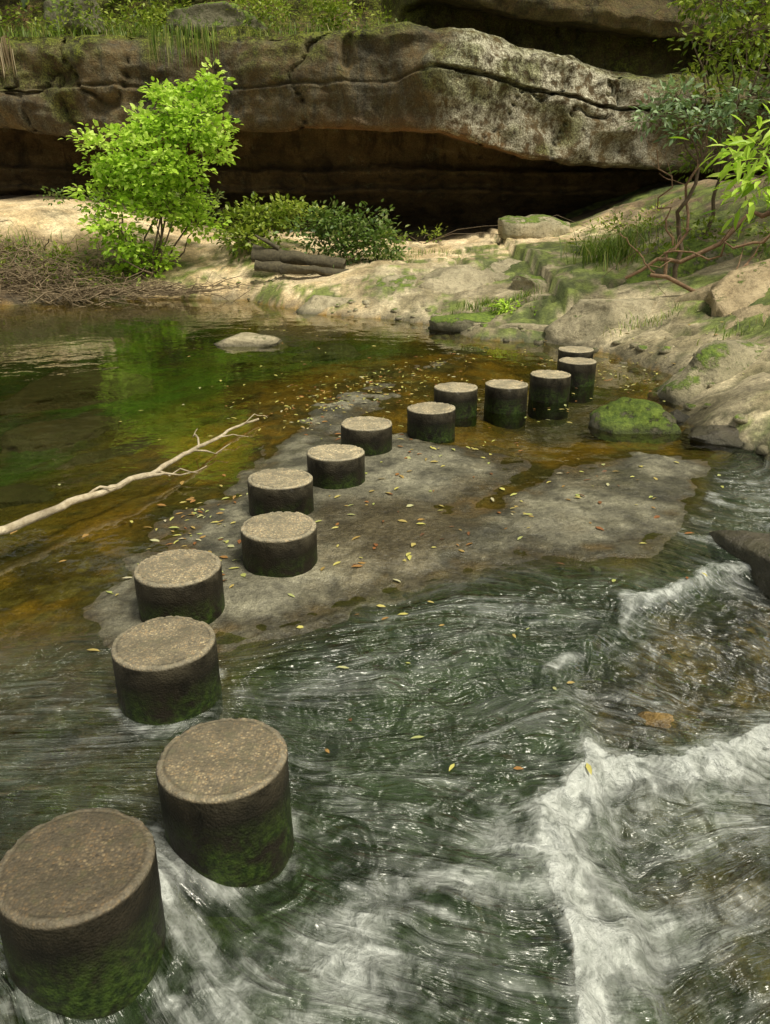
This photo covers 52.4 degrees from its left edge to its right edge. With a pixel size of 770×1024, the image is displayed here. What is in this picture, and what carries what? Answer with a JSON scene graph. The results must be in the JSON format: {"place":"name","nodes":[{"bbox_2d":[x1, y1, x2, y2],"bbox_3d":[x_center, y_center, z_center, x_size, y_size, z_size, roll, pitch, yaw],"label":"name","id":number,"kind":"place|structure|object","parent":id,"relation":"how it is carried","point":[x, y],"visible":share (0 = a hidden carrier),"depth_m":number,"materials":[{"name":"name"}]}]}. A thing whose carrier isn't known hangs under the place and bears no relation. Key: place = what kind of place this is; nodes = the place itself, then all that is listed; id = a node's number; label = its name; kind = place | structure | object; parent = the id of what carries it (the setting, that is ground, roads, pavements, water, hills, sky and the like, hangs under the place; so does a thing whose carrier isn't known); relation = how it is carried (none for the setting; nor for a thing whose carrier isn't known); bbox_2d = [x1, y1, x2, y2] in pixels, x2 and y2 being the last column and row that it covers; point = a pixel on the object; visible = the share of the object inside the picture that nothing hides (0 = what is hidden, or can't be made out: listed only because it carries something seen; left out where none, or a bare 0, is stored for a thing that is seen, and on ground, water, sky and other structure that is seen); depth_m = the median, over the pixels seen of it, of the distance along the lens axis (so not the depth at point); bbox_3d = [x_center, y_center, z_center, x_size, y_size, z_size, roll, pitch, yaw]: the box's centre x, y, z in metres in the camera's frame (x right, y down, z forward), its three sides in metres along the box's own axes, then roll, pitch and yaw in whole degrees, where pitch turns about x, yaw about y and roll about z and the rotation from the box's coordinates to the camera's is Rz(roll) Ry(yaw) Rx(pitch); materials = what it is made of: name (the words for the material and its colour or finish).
{"place":"outdoors","nodes":[
{"label":"outdoors","id":0,"kind":"place"},
{"bbox_2d":[0,176,769,1023],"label":"ground","id":1,"kind":"structure","parent":0,"point":[44,588],"depth_m":4.52,"materials":[{"name":"grey stone"}]},
{"bbox_2d":[0,483,56,507],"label":"submerged rock","id":2,"kind":"object","parent":1,"relation":"on","point":[18,494],"visible":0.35,"depth_m":6.31,"materials":[{"name":"green stone"}]},
{"bbox_2d":[0,415,120,452],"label":"submerged rock","id":3,"kind":"object","parent":1,"relation":"on","point":[51,434],"visible":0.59,"depth_m":8.18,"materials":[{"name":"green stone"}]},
{"bbox_2d":[0,235,121,291],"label":"bank groundcover","id":4,"kind":"object","parent":1,"relation":"on","point":[63,247],"visible":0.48,"depth_m":17.66,"materials":[{"name":"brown plant"}]},
{"bbox_2d":[0,218,150,297],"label":"bank grass","id":5,"kind":"structure","parent":1,"relation":"on","point":[16,261],"depth_m":17.89,"materials":[{"name":"brown plant"}]},
{"bbox_2d":[0,368,154,414],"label":"submerged rock","id":6,"kind":"object","parent":1,"relation":"on","point":[71,388],"visible":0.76,"depth_m":10.31,"materials":[{"name":"green stone"}]},
{"bbox_2d":[0,808,171,1023],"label":"stepping stone","id":7,"kind":"object","parent":1,"relation":"on","point":[83,933],"visible":0.97,"depth_m":2.22,"materials":[{"name":"concrete"}]},
{"bbox_2d":[55,440,151,469],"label":"submerged rock","id":8,"kind":"object","parent":1,"relation":"on","point":[131,448],"visible":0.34,"depth_m":7.34,"materials":[{"name":"green stone"}]},
{"bbox_2d":[0,220,270,315],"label":"dead brush pile","id":9,"kind":"object","parent":1,"relation":"on","point":[101,292],"visible":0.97,"depth_m":17.13,"materials":[{"name":"brown wood"}]},
{"bbox_2d":[36,186,249,226],"bbox_3d":[-5.913,-7.561,19.408,5.338,1.042,1.223,-1,22,-3],"label":"shrub","id":10,"kind":"object","parent":1,"relation":"on","point":[177,194],"visible":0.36,"depth_m":19.31,"materials":[{"name":"green plant"}]},
{"bbox_2d":[57,57,243,285],"bbox_3d":[-5.072,-7.423,17.394,4.023,4.714,2.928,0,22,0],"label":"green sapling","id":11,"kind":"object","parent":1,"relation":"on","point":[144,135],"visible":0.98,"depth_m":17.04,"materials":[{"name":"green plant"}]},
{"bbox_2d":[111,616,222,739],"bbox_3d":[-0.964,0.891,3.559,0.450,0.715,0.450,-1,22,0],"label":"stepping stone","id":12,"kind":"object","parent":1,"relation":"on","point":[166,671],"visible":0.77,"depth_m":3.34,"materials":[{"name":"concrete"}]},
{"bbox_2d":[134,549,224,624],"bbox_3d":[-1.087,0.610,4.256,0.452,0.715,0.453,-1,22,0],"label":"stepping stone","id":13,"kind":"object","parent":1,"relation":"on","point":[183,582],"visible":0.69,"depth_m":4.03,"materials":[{"name":"concrete"}]},
{"bbox_2d":[156,718,295,917],"bbox_3d":[-0.560,1.171,2.848,0.450,0.716,0.452,-1,21,0],"label":"stepping stone","id":14,"kind":"object","parent":1,"relation":"on","point":[224,791],"visible":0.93,"depth_m":2.65,"materials":[{"name":"concrete"}]},
{"bbox_2d":[204,191,324,261],"bbox_3d":[-2.902,-6.969,19.147,3.086,1.669,2.192,-16,27,-34],"label":"bank shrub","id":15,"kind":"object","parent":1,"relation":"on","point":[257,220],"visible":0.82,"depth_m":18.86,"materials":[{"name":"green plant"}]},
{"bbox_2d":[240,511,317,577],"bbox_3d":[-0.632,0.402,4.787,0.454,0.717,0.454,0,22,0],"label":"stepping stone","id":16,"kind":"object","parent":1,"relation":"on","point":[279,544],"visible":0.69,"depth_m":4.55,"materials":[{"name":"concrete"}]},
{"bbox_2d":[247,468,313,516],"bbox_3d":[-0.732,0.087,5.566,0.456,0.716,0.454,1,21,0],"label":"stepping stone","id":17,"kind":"object","parent":1,"relation":"on","point":[280,489],"visible":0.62,"depth_m":5.33,"materials":[{"name":"concrete"}]},
{"bbox_2d":[251,234,348,275],"bbox_3d":[-1.908,-5.733,17.567,2.259,0.941,0.706,1,22,3],"label":"fallen log","id":18,"kind":"object","parent":1,"relation":"on","point":[275,258],"visible":0.96,"depth_m":17.55,"materials":[{"name":"brown wood"}]},
{"bbox_2d":[293,295,353,320],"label":"shore rock","id":19,"kind":"object","parent":1,"relation":"on","point":[314,305],"visible":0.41,"depth_m":15.43,"materials":[{"name":"grey stone"}]},
{"bbox_2d":[287,343,360,363],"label":"submerged rock","id":20,"kind":"object","parent":1,"relation":"on","point":[334,351],"visible":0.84,"depth_m":12.27,"materials":[{"name":"green stone"}]},
{"bbox_2d":[307,444,364,489],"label":"stepping stone","id":21,"kind":"object","parent":1,"relation":"on","point":[335,466],"visible":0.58,"depth_m":5.91,"materials":[{"name":"concrete"}]},
{"bbox_2d":[274,196,412,266],"bbox_3d":[-0.952,-6.506,18.426,3.274,1.772,2.126,0,22,0],"label":"bank shrub","id":22,"kind":"object","parent":1,"relation":"on","point":[341,245],"visible":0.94,"depth_m":18.20,"materials":[{"name":"green plant"}]},
{"bbox_2d":[341,416,391,455],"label":"stepping stone","id":23,"kind":"object","parent":1,"relation":"on","point":[370,435],"visible":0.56,"depth_m":6.66,"materials":[{"name":"concrete"}]},
{"bbox_2d":[376,274,417,291],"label":"shore rock","id":24,"kind":"object","parent":1,"relation":"on","point":[393,282],"visible":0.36,"depth_m":15.96,"materials":[{"name":"beige stone"}]},
{"bbox_2d":[407,402,455,443],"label":"stepping stone","id":25,"kind":"object","parent":1,"relation":"on","point":[433,422],"visible":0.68,"depth_m":7.20,"materials":[{"name":"concrete"}]},
{"bbox_2d":[417,265,494,293],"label":"shore rock","id":26,"kind":"object","parent":1,"relation":"on","point":[454,279],"visible":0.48,"depth_m":15.55,"materials":[{"name":"beige stone"}]},
{"bbox_2d":[434,382,477,426],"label":"stepping stone","id":27,"kind":"object","parent":1,"relation":"on","point":[461,397],"visible":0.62,"depth_m":7.99,"materials":[{"name":"concrete"}]},
{"bbox_2d":[148,267,769,704],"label":"shore cobbles","id":28,"kind":"object","parent":1,"relation":"on","point":[742,419],"visible":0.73,"depth_m":9.95,"materials":[{"name":"grey stone"}]},
{"bbox_2d":[439,346,488,355],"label":"submerged rock","id":29,"kind":"object","parent":1,"relation":"on","point":[470,350],"visible":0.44,"depth_m":12.04,"materials":[{"name":"stone"}]},
{"bbox_2d":[427,311,503,333],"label":"mossy rock","id":30,"kind":"object","parent":1,"relation":"on","point":[453,324],"visible":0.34,"depth_m":13.29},
{"bbox_2d":[482,258,520,280],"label":"shore rock","id":31,"kind":"object","parent":1,"relation":"on","point":[494,270],"visible":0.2,"depth_m":16.02,"materials":[{"name":"beige stone"}]},
{"bbox_2d":[483,379,527,428],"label":"stepping stone","id":32,"kind":"object","parent":1,"relation":"on","point":[505,403],"visible":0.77,"depth_m":8.18,"materials":[{"name":"concrete"}]},
{"bbox_2d":[484,296,536,315],"bbox_3d":[2.215,-3.502,13.518,1.064,0.418,0.814,0,22,0],"label":"fern","id":33,"kind":"object","parent":1,"relation":"on","point":[504,309],"visible":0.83,"depth_m":13.46,"materials":[{"name":"green plant"}]},
{"bbox_2d":[498,323,547,331],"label":"shore rock","id":34,"kind":"object","parent":1,"relation":"on","point":[534,327],"visible":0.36,"depth_m":12.55,"materials":[{"name":"beige stone"}]},
{"bbox_2d":[511,274,546,293],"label":"shore rock","id":35,"kind":"object","parent":1,"relation":"on","point":[525,282],"visible":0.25,"depth_m":14.55,"materials":[{"name":"grey stone"}]},
{"bbox_2d":[498,214,570,240],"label":"cave boulder","id":36,"kind":"object","parent":1,"relation":"on","point":[534,226],"visible":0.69,"depth_m":19.48,"materials":[{"name":"beige stone"}]},
{"bbox_2d":[380,193,694,244],"bbox_3d":[3.854,-7.273,19.511,8.438,1.263,1.431,6,23,15],"label":"cave fern","id":37,"kind":"object","parent":1,"relation":"on","point":[430,238],"visible":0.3,"depth_m":19.92,"materials":[{"name":"green plant"}]},
{"bbox_2d":[527,370,570,419],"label":"stepping stone","id":38,"kind":"object","parent":1,"relation":"on","point":[549,389],"visible":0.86,"depth_m":8.64,"materials":[{"name":"concrete"}]},
{"bbox_2d":[333,247,768,346],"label":"shore grass","id":39,"kind":"structure","parent":1,"relation":"on","point":[487,302],"depth_m":13.62,"materials":[{"name":"plant"}]},
{"bbox_2d":[557,346,593,369],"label":"stepping stone","id":40,"kind":"object","parent":1,"relation":"on","point":[576,351],"visible":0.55,"depth_m":10.05,"materials":[{"name":"concrete"}]},
{"bbox_2d":[558,357,596,403],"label":"stepping stone","id":41,"kind":"object","parent":1,"relation":"on","point":[581,371],"visible":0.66,"depth_m":9.37,"materials":[{"name":"concrete"}]},
{"bbox_2d":[545,298,655,347],"bbox_3d":[3.792,-2.977,12.606,2.596,0.913,2.088,2,16,5],"label":"shore rock","id":42,"kind":"object","parent":1,"relation":"on","point":[581,322],"visible":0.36,"depth_m":11.92,"materials":[{"name":"grey stone"}]},
{"bbox_2d":[558,213,681,270],"bbox_3d":[4.368,-5.228,15.092,2.415,1.067,3.232,15,26,33],"label":"grass tuft","id":43,"kind":"object","parent":1,"relation":"on","point":[613,252],"visible":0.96,"depth_m":14.57,"materials":[{"name":"green plant"}]},
{"bbox_2d":[588,397,681,443],"bbox_3d":[2.442,-0.866,7.674,0.860,0.468,0.573,9,23,6],"label":"mossy rock","id":44,"kind":"object","parent":1,"relation":"on","point":[626,419],"visible":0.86,"depth_m":7.51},
{"bbox_2d":[558,209,769,265],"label":"bank undergrowth","id":45,"kind":"object","parent":1,"relation":"on","point":[693,237],"visible":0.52,"depth_m":13.62,"materials":[{"name":"green plant"}]},
{"bbox_2d":[669,409,689,425],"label":"wet rock","id":46,"kind":"object","parent":1,"relation":"on","point":[680,417],"visible":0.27,"depth_m":7.89,"materials":[{"name":"grey stone"}]},
{"bbox_2d":[622,239,751,284],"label":"fallen branches","id":47,"kind":"object","parent":1,"relation":"on","point":[691,266],"visible":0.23,"depth_m":13.06,"materials":[{"name":"brown wood"}]},
{"bbox_2d":[617,1,769,279],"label":"small tree","id":48,"kind":"object","parent":1,"relation":"on","point":[725,111],"visible":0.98,"depth_m":11.61,"materials":[{"name":"green plant"}]},
{"bbox_2d":[674,281,717,302],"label":"bank rock","id":49,"kind":"object","parent":1,"relation":"on","point":[700,294],"visible":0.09,"depth_m":11.78,"materials":[{"name":"grey stone"}]},
{"bbox_2d":[647,340,766,407],"bbox_3d":[4.137,-1.538,9.055,2.242,0.906,1.699,-7,23,-16],"label":"mossy boulder","id":50,"kind":"object","parent":1,"relation":"on","point":[717,361],"visible":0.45,"depth_m":8.64,"materials":[{"name":"beige stone"}]},
{"bbox_2d":[651,0,769,235],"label":"tree","id":51,"kind":"object","parent":1,"relation":"on","point":[731,22],"visible":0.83,"depth_m":13.12,"materials":[{"name":"green plant"}]},
{"bbox_2d":[680,425,744,453],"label":"bank rock","id":52,"kind":"object","parent":1,"relation":"on","point":[718,437],"visible":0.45,"depth_m":7.20,"materials":[{"name":"grey stone"}]},
{"bbox_2d":[670,102,769,236],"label":"overhanging branch","id":53,"kind":"object","parent":1,"relation":"on","point":[746,187],"visible":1,"depth_m":6.49,"materials":[{"name":"green plant"}]},
{"bbox_2d":[705,530,769,606],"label":"wet rock","id":54,"kind":"object","parent":1,"relation":"on","point":[752,549],"visible":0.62,"depth_m":4.91,"materials":[{"name":"stone"}]},
{"bbox_2d":[705,259,769,316],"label":"bank rock","id":55,"kind":"object","parent":1,"relation":"on","point":[731,291],"visible":0.42,"depth_m":11.10,"materials":[{"name":"beige stone"}]},
{"bbox_2d":[724,304,769,329],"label":"bank rock","id":56,"kind":"object","parent":1,"relation":"on","point":[740,314],"visible":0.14,"depth_m":10.35,"materials":[{"name":"beige stone"}]},
{"bbox_2d":[0,0,769,227],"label":"sandstone cliff","id":57,"kind":"structure","parent":0,"point":[456,112],"depth_m":21.03,"materials":[{"name":"brown stone"}]},
{"bbox_2d":[0,36,17,83],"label":"hanging roots","id":58,"kind":"object","parent":57,"relation":"hanging from","point":[4,50],"visible":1,"depth_m":19.61,"materials":[{"name":"plant"}]},
{"bbox_2d":[21,0,27,6],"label":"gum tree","id":59,"kind":"object","parent":57,"relation":"on","point":[23,3],"visible":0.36,"depth_m":22.93,"materials":[{"name":"green plant"}]},
{"bbox_2d":[42,0,106,34],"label":"shrub","id":60,"kind":"object","parent":57,"relation":"on","point":[47,4],"visible":0.49,"depth_m":21.48,"materials":[{"name":"green plant"}]},
{"bbox_2d":[106,0,215,8],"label":"gum tree","id":61,"kind":"object","parent":57,"relation":"on","point":[149,3],"visible":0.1,"depth_m":22.95,"materials":[{"name":"green plant"}]},
{"bbox_2d":[147,23,219,73],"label":"hanging grass","id":62,"kind":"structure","parent":57,"relation":"attached to","point":[203,37],"depth_m":19.51,"materials":[{"name":"green plant"}]},
{"bbox_2d":[0,18,402,36],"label":"ledge grass","id":63,"kind":"structure","parent":57,"relation":"on","point":[45,30],"depth_m":20.91,"materials":[{"name":"green plant"}]},
{"bbox_2d":[0,0,406,40],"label":"ledge plants","id":64,"kind":"object","parent":57,"relation":"on","point":[333,7],"visible":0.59,"depth_m":21.29,"materials":[{"name":"green plant"}]},
{"bbox_2d":[165,1,267,36],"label":"ledge rock","id":65,"kind":"object","parent":57,"relation":"on","point":[211,13],"visible":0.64,"depth_m":21.01,"materials":[{"name":"grey stone"}]},
{"bbox_2d":[0,300,769,1023],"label":"water","id":66,"kind":"structure","parent":0,"point":[600,952],"depth_m":3.18,"materials":[{"name":"liquid"}]},
{"bbox_2d":[214,332,287,353],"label":"rock","id":67,"kind":"object","parent":66,"relation":"on","point":[244,342],"visible":1,"depth_m":11.97,"materials":[{"name":"grey stone"}]},
{"bbox_2d":[0,119,769,774],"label":"fallen leaves","id":68,"kind":"object","parent":66,"relation":"on","point":[588,766],"depth_m":6.77,"materials":[{"name":"plant"}]}
]}

